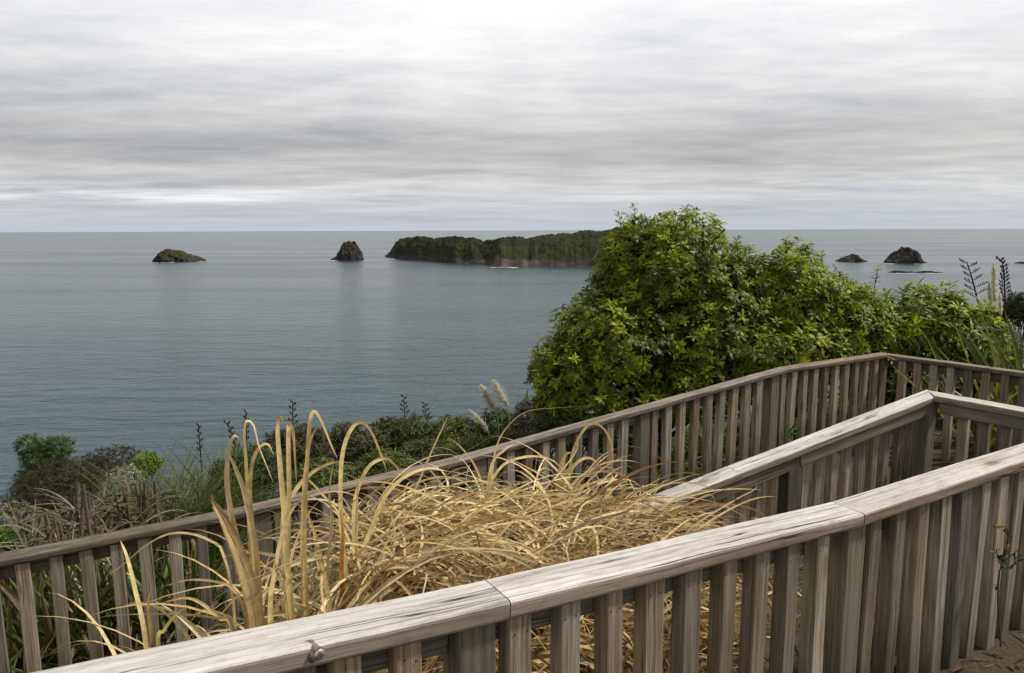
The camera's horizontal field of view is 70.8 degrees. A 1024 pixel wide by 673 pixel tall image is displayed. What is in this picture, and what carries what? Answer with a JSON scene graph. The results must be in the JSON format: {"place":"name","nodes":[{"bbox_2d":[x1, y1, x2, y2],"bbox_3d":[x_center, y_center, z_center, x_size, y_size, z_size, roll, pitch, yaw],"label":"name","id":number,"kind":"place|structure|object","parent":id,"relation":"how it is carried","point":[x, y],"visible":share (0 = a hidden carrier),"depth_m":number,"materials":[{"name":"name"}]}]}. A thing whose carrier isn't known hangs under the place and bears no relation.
{"place":"outdoors","nodes":[
{"label":"outdoors","id":0,"kind":"place"},
{"bbox_2d":[0,229,1023,582],"bbox_3d":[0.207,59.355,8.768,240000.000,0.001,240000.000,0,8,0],"label":"sea","id":1,"kind":"structure","parent":0,"point":[110,339],"depth_m":470.39,"materials":[{"name":"liquid"}]},
{"bbox_2d":[152,249,206,261],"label":"islet","id":2,"kind":"object","parent":1,"relation":"in","point":[168,255],"visible":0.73,"depth_m":1429.46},
{"bbox_2d":[330,241,363,259],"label":"islet","id":3,"kind":"object","parent":1,"relation":"in","point":[348,250],"visible":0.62,"depth_m":1476.08,"materials":[{"name":"grey stone"}]},
{"bbox_2d":[154,258,944,273],"bbox_3d":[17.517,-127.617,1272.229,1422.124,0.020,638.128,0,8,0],"label":"sea foam","id":4,"kind":"object","parent":1,"relation":"on","point":[517,267],"visible":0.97,"depth_m":1161.40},
{"bbox_2d":[385,226,714,268],"bbox_3d":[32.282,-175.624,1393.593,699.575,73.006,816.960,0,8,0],"label":"headland","id":5,"kind":"structure","parent":1,"relation":"on","point":[580,248],"depth_m":1275.09,"materials":[{"name":"green plant"}]},
{"bbox_2d":[835,254,867,261],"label":"islet","id":6,"kind":"object","parent":1,"relation":"in","point":[853,258],"visible":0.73,"depth_m":1326.02,"materials":[{"name":"grey stone"}]},
{"bbox_2d":[888,270,914,272],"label":"islet","id":7,"kind":"object","parent":1,"relation":"in","point":[896,271],"visible":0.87,"depth_m":992.10,"materials":[{"name":"grey stone"}]},
{"bbox_2d":[883,246,926,263],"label":"islet","id":8,"kind":"object","parent":1,"relation":"in","point":[904,255],"visible":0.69,"depth_m":1257.64,"materials":[{"name":"grey stone"}]},
{"bbox_2d":[915,271,941,272],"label":"islet","id":9,"kind":"object","parent":1,"relation":"in","point":[927,272],"visible":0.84,"depth_m":984.30,"materials":[{"name":"grey stone"}]},
{"bbox_2d":[0,0,1023,231],"label":"sky","id":10,"kind":"structure","parent":0,"point":[116,115],"materials":[{"name":"grey"}]},
{"bbox_2d":[14,380,1023,672],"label":"hillside ground","id":11,"kind":"structure","parent":0,"point":[1012,654],"depth_m":3.74,"materials":[{"name":"soil"}]},
{"bbox_2d":[0,521,36,614],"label":"scrub bush","id":12,"kind":"object","parent":11,"relation":"on","point":[3,538],"visible":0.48,"depth_m":6.18,"materials":[{"name":"green plant"}]},
{"bbox_2d":[0,497,63,586],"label":"lichen bush","id":13,"kind":"object","parent":11,"relation":"on","point":[21,514],"visible":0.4,"depth_m":7.97,"materials":[{"name":"grey plant"}]},
{"bbox_2d":[11,432,77,526],"bbox_3d":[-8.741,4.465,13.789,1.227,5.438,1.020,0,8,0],"label":"bush","id":14,"kind":"object","parent":11,"relation":"on","point":[36,447],"visible":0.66,"depth_m":13.32,"materials":[{"name":"green plant"}]},
{"bbox_2d":[0,455,131,577],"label":"scrub bush","id":15,"kind":"object","parent":11,"relation":"on","point":[30,494],"visible":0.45,"depth_m":10.23,"materials":[{"name":"green plant"}]},
{"bbox_2d":[0,500,133,606],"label":"dead flax","id":16,"kind":"object","parent":11,"relation":"on","point":[57,533],"visible":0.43,"depth_m":5.99,"materials":[{"name":"plant"}]},
{"bbox_2d":[0,521,143,672],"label":"flax plant","id":17,"kind":"object","parent":11,"relation":"on","point":[10,623],"visible":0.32,"depth_m":4.96,"materials":[{"name":"green plant"}]},
{"bbox_2d":[6,455,138,597],"bbox_3d":[-3.892,1.842,6.430,1.154,1.643,2.085,-6,10,-34],"label":"dead flax","id":18,"kind":"object","parent":11,"relation":"on","point":[85,502],"visible":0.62,"depth_m":6.23,"materials":[{"name":"plant"}]},
{"bbox_2d":[9,516,195,665],"bbox_3d":[-2.900,1.817,5.250,1.280,1.110,1.724,-7,11,-37],"label":"flax plant","id":19,"kind":"object","parent":11,"relation":"on","point":[50,633],"visible":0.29,"depth_m":5.07,"materials":[{"name":"green plant"}]},
{"bbox_2d":[59,443,150,512],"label":"scrub bush","id":20,"kind":"object","parent":11,"relation":"on","point":[102,458],"visible":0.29,"depth_m":11.15,"materials":[{"name":"green plant"}]},
{"bbox_2d":[98,464,144,525],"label":"lichen bush","id":21,"kind":"object","parent":11,"relation":"on","point":[130,473],"visible":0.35,"depth_m":9.33,"materials":[{"name":"grey plant"}]},
{"bbox_2d":[65,473,201,588],"bbox_3d":[-3.683,1.871,6.923,1.319,1.393,2.205,-5,10,-30],"label":"dead flax","id":22,"kind":"object","parent":11,"relation":"on","point":[142,502],"visible":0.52,"depth_m":6.76,"materials":[{"name":"plant"}]},
{"bbox_2d":[122,450,165,494],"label":"scrub bush","id":23,"kind":"object","parent":11,"relation":"on","point":[154,457],"visible":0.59,"depth_m":9.89,"materials":[{"name":"green plant"}]},
{"bbox_2d":[30,436,295,601],"bbox_3d":[-3.613,1.917,7.480,3.114,1.825,3.043,0,8,0],"label":"grass tussock","id":24,"kind":"object","parent":11,"relation":"on","point":[177,504],"depth_m":7.69,"materials":[{"name":"green plant"}]},
{"bbox_2d":[65,506,276,649],"bbox_3d":[-2.563,1.790,5.350,1.334,1.271,1.842,-8,12,-43],"label":"flax plant","id":25,"kind":"object","parent":11,"relation":"on","point":[193,572],"visible":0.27,"depth_m":5.12,"materials":[{"name":"green plant"}]},
{"bbox_2d":[26,423,348,562],"bbox_3d":[-3.498,1.938,8.405,3.480,2.063,4.069,0,8,0],"label":"grass tussock","id":26,"kind":"object","parent":11,"relation":"on","point":[231,482],"depth_m":8.34,"materials":[{"name":"green plant"}]},
{"bbox_2d":[196,422,203,492],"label":"flax flower stalk","id":27,"kind":"object","parent":11,"relation":"on","point":[199,427],"visible":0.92,"depth_m":9.81,"materials":[{"name":"black plant"}]},
{"bbox_2d":[224,420,239,446],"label":"flax flower stalk","id":28,"kind":"object","parent":11,"relation":"on","point":[230,431],"visible":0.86,"depth_m":9.27,"materials":[{"name":"black plant"}]},
{"bbox_2d":[204,440,286,506],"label":"scrub bush","id":29,"kind":"object","parent":11,"relation":"on","point":[268,457],"visible":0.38,"depth_m":8.80,"materials":[{"name":"green plant"}]},
{"bbox_2d":[242,409,249,454],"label":"flax flower stalk","id":30,"kind":"object","parent":11,"relation":"on","point":[244,416],"visible":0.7,"depth_m":9.88,"materials":[{"name":"black plant"}]},
{"bbox_2d":[288,399,299,434],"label":"flax flower stalk","id":31,"kind":"object","parent":11,"relation":"on","point":[293,422],"visible":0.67,"depth_m":9.45,"materials":[{"name":"black plant"}]},
{"bbox_2d":[260,422,337,524],"bbox_3d":[-2.801,1.933,9.583,1.038,1.633,0.848,0,8,0],"label":"scrub bush","id":32,"kind":"object","parent":11,"relation":"on","point":[322,446],"visible":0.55,"depth_m":9.37,"materials":[{"name":"green plant"}]},
{"bbox_2d":[285,455,356,556],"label":"scrub bush","id":33,"kind":"object","parent":11,"relation":"on","point":[323,473],"visible":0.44,"depth_m":7.82,"materials":[{"name":"green plant"}]},
{"bbox_2d":[46,410,625,672],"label":"dry grass clump","id":34,"kind":"object","parent":11,"relation":"on","point":[247,568],"visible":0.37,"depth_m":2.20,"materials":[{"name":"plant"}]},
{"bbox_2d":[328,421,392,517],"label":"scrub bush","id":35,"kind":"object","parent":11,"relation":"on","point":[357,441],"visible":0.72,"depth_m":9.75,"materials":[{"name":"green plant"}]},
{"bbox_2d":[52,420,704,672],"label":"dry grass clump","id":36,"kind":"object","parent":11,"relation":"on","point":[342,570],"visible":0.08,"depth_m":2.53,"materials":[{"name":"plant"}]},
{"bbox_2d":[344,447,420,517],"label":"scrub bush","id":37,"kind":"object","parent":11,"relation":"on","point":[377,468],"visible":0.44,"depth_m":8.23,"materials":[{"name":"green plant"}]},
{"bbox_2d":[371,410,431,502],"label":"scrub bush","id":38,"kind":"object","parent":11,"relation":"on","point":[398,429],"visible":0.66,"depth_m":10.33,"materials":[{"name":"green plant"}]},
{"bbox_2d":[399,395,409,418],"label":"flax flower stalk","id":39,"kind":"object","parent":11,"relation":"on","point":[404,406],"visible":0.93,"depth_m":11.28,"materials":[{"name":"black plant"}]},
{"bbox_2d":[396,435,451,509],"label":"scrub bush","id":40,"kind":"object","parent":11,"relation":"on","point":[419,446],"visible":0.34,"depth_m":9.03,"materials":[{"name":"green plant"}]},
{"bbox_2d":[421,402,431,422],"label":"flax flower stalk","id":41,"kind":"object","parent":11,"relation":"on","point":[426,410],"visible":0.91,"depth_m":11.29,"materials":[{"name":"black plant"}]},
{"bbox_2d":[423,413,483,493],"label":"scrub bush","id":42,"kind":"object","parent":11,"relation":"on","point":[455,425],"visible":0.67,"depth_m":10.18,"materials":[{"name":"green plant"}]},
{"bbox_2d":[429,433,518,499],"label":"scrub bush","id":43,"kind":"object","parent":11,"relation":"on","point":[468,443],"visible":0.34,"depth_m":8.64,"materials":[{"name":"green plant"}]},
{"bbox_2d":[176,406,797,672],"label":"dry grass clump","id":44,"kind":"object","parent":11,"relation":"on","point":[537,662],"visible":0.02,"depth_m":2.68,"materials":[{"name":"plant"}]},
{"bbox_2d":[469,406,521,478],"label":"scrub bush","id":45,"kind":"object","parent":11,"relation":"on","point":[503,420],"visible":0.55,"depth_m":10.54,"materials":[{"name":"green plant"}]},
{"bbox_2d":[461,409,538,487],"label":"plume grass","id":46,"kind":"object","parent":11,"relation":"on","point":[476,416],"depth_m":9.86,"materials":[{"name":"beige plant"}]},
{"bbox_2d":[460,379,554,482],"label":"plume grass","id":47,"kind":"object","parent":11,"relation":"on","point":[497,389],"depth_m":10.22,"materials":[{"name":"beige plant"}]},
{"bbox_2d":[214,422,802,672],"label":"dry grass clump","id":48,"kind":"object","parent":11,"relation":"on","point":[388,544],"visible":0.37,"depth_m":2.80,"materials":[{"name":"plant"}]},
{"bbox_2d":[2,385,1018,672],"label":"undergrowth","id":49,"kind":"object","parent":11,"relation":"on","point":[74,647],"visible":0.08,"depth_m":7.17,"materials":[{"name":"green plant"}]},
{"bbox_2d":[0,352,1023,672],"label":"wooden fence","id":50,"kind":"object","parent":11,"relation":"on","point":[54,558],"visible":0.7,"depth_m":5.83,"materials":[{"name":"grey wood"}]},
{"bbox_2d":[486,426,537,496],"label":"scrub bush","id":51,"kind":"object","parent":11,"relation":"on","point":[514,434],"visible":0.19,"depth_m":9.11,"materials":[{"name":"green plant"}]},
{"bbox_2d":[32,443,1023,672],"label":"wooden fence","id":52,"kind":"object","parent":11,"relation":"on","point":[940,536],"visible":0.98,"depth_m":2.36,"materials":[{"name":"grey wood"}]},
{"bbox_2d":[508,398,560,485],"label":"scrub bush","id":53,"kind":"object","parent":11,"relation":"on","point":[521,420],"visible":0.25,"depth_m":9.77,"materials":[{"name":"green plant"}]},
{"bbox_2d":[524,402,661,496],"bbox_3d":[0.912,1.288,7.874,1.567,1.214,0.948,0,8,0],"label":"scrub bush","id":54,"kind":"object","parent":11,"relation":"on","point":[565,419],"visible":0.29,"depth_m":7.64,"materials":[{"name":"green plant"}]},
{"bbox_2d":[522,202,786,468],"bbox_3d":[1.653,0.072,8.442,3.074,3.248,2.348,0,8,0],"label":"broadleaf tree","id":55,"kind":"object","parent":11,"relation":"on","point":[649,282],"visible":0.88,"depth_m":7.78,"materials":[{"name":"green plant"}]},
{"bbox_2d":[580,491,900,672],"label":"straw litter","id":56,"kind":"object","parent":11,"relation":"on","point":[738,575],"visible":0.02,"depth_m":3.14,"materials":[{"name":"beige plant"}]},
{"bbox_2d":[784,422,801,441],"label":"seedling","id":57,"kind":"object","parent":11,"relation":"on","point":[795,429],"visible":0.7,"depth_m":6.85,"materials":[{"name":"green plant"}]},
{"bbox_2d":[687,234,913,438],"bbox_3d":[3.335,0.050,8.671,2.925,2.541,1.867,-5,10,-30],"label":"broadleaf tree","id":58,"kind":"object","parent":11,"relation":"on","point":[818,311],"visible":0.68,"depth_m":8.12,"materials":[{"name":"green plant"}]},
{"bbox_2d":[631,390,1023,538],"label":"wooden fence","id":59,"kind":"object","parent":11,"relation":"on","point":[784,468],"visible":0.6,"depth_m":5.59,"materials":[{"name":"grey wood"}]},
{"bbox_2d":[838,360,995,419],"bbox_3d":[4.865,0.661,8.613,1.911,0.974,1.023,0,8,0],"label":"scrub bush","id":60,"kind":"object","parent":11,"relation":"on","point":[890,389],"visible":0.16,"depth_m":8.32,"materials":[{"name":"green plant"}]},
{"bbox_2d":[847,277,1014,369],"bbox_3d":[5.115,0.179,8.950,2.019,1.868,1.424,0,8,0],"label":"broadleaf shrub","id":61,"kind":"object","parent":11,"relation":"on","point":[933,326],"visible":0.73,"depth_m":8.49,"materials":[{"name":"green plant"}]},
{"bbox_2d":[883,320,1023,453],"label":"flax plant","id":62,"kind":"object","parent":11,"relation":"on","point":[994,390],"visible":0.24,"depth_m":7.50,"materials":[{"name":"green plant"}]},
{"bbox_2d":[959,258,987,398],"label":"flax flower stalk","id":63,"kind":"object","parent":11,"relation":"on","point":[972,279],"visible":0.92,"depth_m":8.99,"materials":[{"name":"black plant"}]},
{"bbox_2d":[945,630,1023,672],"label":"leaf litter","id":64,"kind":"object","parent":11,"relation":"on","point":[996,655],"visible":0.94,"depth_m":3.13,"materials":[{"name":"plant"}]},
{"bbox_2d":[948,302,1023,446],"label":"flax plant","id":65,"kind":"object","parent":11,"relation":"on","point":[1019,365],"visible":0.37,"depth_m":7.58,"materials":[{"name":"green plant"}]},
{"bbox_2d":[952,263,1023,404],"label":"plume grass","id":66,"kind":"object","parent":11,"relation":"on","point":[994,287],"depth_m":8.91,"materials":[{"name":"beige plant"}]},
{"bbox_2d":[956,318,1023,390],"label":"scrub bush","id":67,"kind":"object","parent":11,"relation":"on","point":[1018,340],"visible":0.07,"depth_m":9.23,"materials":[{"name":"green plant"}]},
{"bbox_2d":[984,290,1023,369],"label":"scrub bush","id":68,"kind":"object","parent":11,"relation":"on","point":[1014,309],"visible":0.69,"depth_m":11.98,"materials":[{"name":"green plant"}]},
{"bbox_2d":[996,256,1012,346],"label":"flax flower stalk","id":69,"kind":"object","parent":11,"relation":"on","point":[1003,270],"visible":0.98,"depth_m":9.20,"materials":[{"name":"black plant"}]},
{"bbox_2d":[988,525,1023,646],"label":"yellow weed","id":70,"kind":"object","parent":11,"relation":"on","point":[1002,558],"visible":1,"depth_m":3.06,"materials":[{"name":"green plant"}]}
]}

